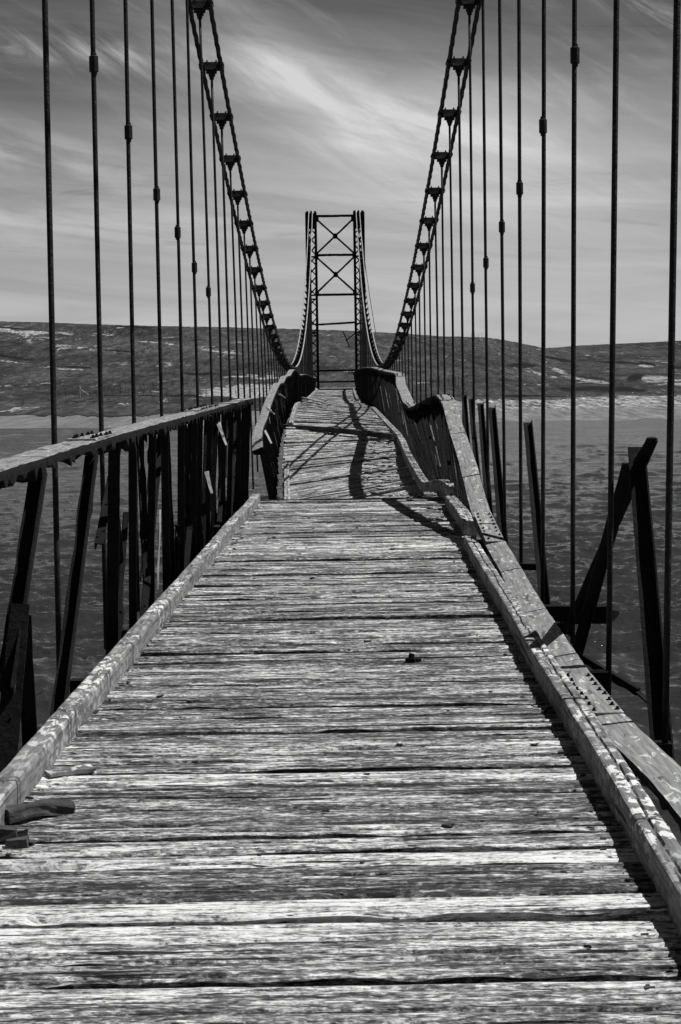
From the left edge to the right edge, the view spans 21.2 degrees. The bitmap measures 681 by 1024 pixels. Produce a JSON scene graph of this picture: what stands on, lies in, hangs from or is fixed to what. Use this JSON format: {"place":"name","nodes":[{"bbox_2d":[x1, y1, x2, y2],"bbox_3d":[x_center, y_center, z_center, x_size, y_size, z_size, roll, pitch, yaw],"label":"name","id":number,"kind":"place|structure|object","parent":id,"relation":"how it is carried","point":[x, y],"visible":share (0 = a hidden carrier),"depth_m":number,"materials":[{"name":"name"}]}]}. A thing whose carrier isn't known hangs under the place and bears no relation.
{"place":"outdoors","nodes":[
{"label":"outdoors","id":0,"kind":"place"},
{"bbox_2d":[0,418,680,844],"bbox_3d":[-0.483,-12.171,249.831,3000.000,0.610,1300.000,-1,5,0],"label":"water","id":1,"kind":"structure","parent":0,"point":[592,438],"depth_m":85.50,"materials":[{"name":"grey liquid"}]},
{"bbox_2d":[0,0,680,1023],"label":"suspension bridge","id":2,"kind":"structure","parent":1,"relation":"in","point":[426,918],"depth_m":7.76,"materials":[{"name":"grey wood"}]},
{"bbox_2d":[0,825,27,839],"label":"timber fragment","id":3,"kind":"object","parent":2,"relation":"on","point":[8,831],"visible":0.74,"depth_m":6.01,"materials":[{"name":"grey wood"}]},
{"bbox_2d":[5,835,34,848],"bbox_3d":[-1.050,1.084,5.937,0.096,0.045,0.062,-1,5,0],"label":"timber fragment","id":4,"kind":"object","parent":2,"relation":"on","point":[21,842],"visible":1,"depth_m":5.91,"materials":[{"name":"grey wood"}]},
{"bbox_2d":[5,798,75,823],"bbox_3d":[-1.050,1.040,6.323,0.267,0.076,0.076,-4,6,-38],"label":"timber fragment","id":5,"kind":"object","parent":2,"relation":"on","point":[40,807],"visible":0.98,"depth_m":6.29,"materials":[{"name":"grey wood"}]},
{"bbox_2d":[44,764,95,777],"bbox_3d":[-1.043,0.999,7.001,0.189,0.022,0.068,-4,5,-32],"label":"splinter","id":6,"kind":"object","parent":2,"relation":"on","point":[80,769],"visible":1,"depth_m":6.99,"materials":[{"name":"grey wood"}]},
{"bbox_2d":[301,400,329,405],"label":"broken board","id":7,"kind":"object","parent":2,"relation":"on","point":[315,403],"visible":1,"depth_m":48.03,"materials":[{"name":"grey wood"}]},
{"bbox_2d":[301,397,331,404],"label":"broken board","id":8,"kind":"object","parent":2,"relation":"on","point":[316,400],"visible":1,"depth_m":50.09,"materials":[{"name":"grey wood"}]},
{"bbox_2d":[282,424,396,438],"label":"loose beam","id":9,"kind":"structure","parent":2,"relation":"on","point":[383,435],"depth_m":34.46,"materials":[{"name":"black wood"}]},
{"bbox_2d":[0,505,679,1008],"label":"grit","id":10,"kind":"object","parent":2,"relation":"on","point":[396,743],"visible":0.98,"depth_m":7.42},
{"bbox_2d":[405,653,420,662],"bbox_3d":[0.381,0.763,9.523,0.085,0.045,0.055,-1,5,0],"label":"bolt nut","id":11,"kind":"object","parent":2,"relation":"on","point":[410,658],"visible":1,"depth_m":9.51,"materials":[{"name":"metal"}]},
{"bbox_2d":[441,823,454,826],"bbox_3d":[0.361,1.054,6.105,0.045,0.019,0.022,1,5,22],"label":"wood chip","id":12,"kind":"object","parent":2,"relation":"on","point":[448,825],"visible":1,"depth_m":6.10,"materials":[{"name":"black wood"}]},
{"bbox_2d":[0,321,680,429],"bbox_3d":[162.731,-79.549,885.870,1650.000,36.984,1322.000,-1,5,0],"label":"hills","id":13,"kind":"structure","parent":0,"point":[641,373],"depth_m":519.70,"materials":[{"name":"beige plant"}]},
{"bbox_2d":[104,383,153,391],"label":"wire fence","id":14,"kind":"object","parent":13,"relation":"on","point":[125,387],"visible":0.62,"depth_m":417.44,"materials":[{"name":"grey metal"}]},
{"bbox_2d":[58,388,235,396],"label":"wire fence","id":15,"kind":"object","parent":13,"relation":"on","point":[128,392],"visible":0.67,"depth_m":386.06,"materials":[{"name":"grey metal"}]},
{"bbox_2d":[423,374,467,386],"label":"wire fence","id":16,"kind":"object","parent":13,"relation":"on","point":[455,385],"visible":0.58,"depth_m":425.66,"materials":[{"name":"grey metal"}]},
{"bbox_2d":[0,0,680,347],"label":"sky","id":17,"kind":"structure","parent":0,"point":[335,104],"materials":[{"name":"grey"}]}
]}

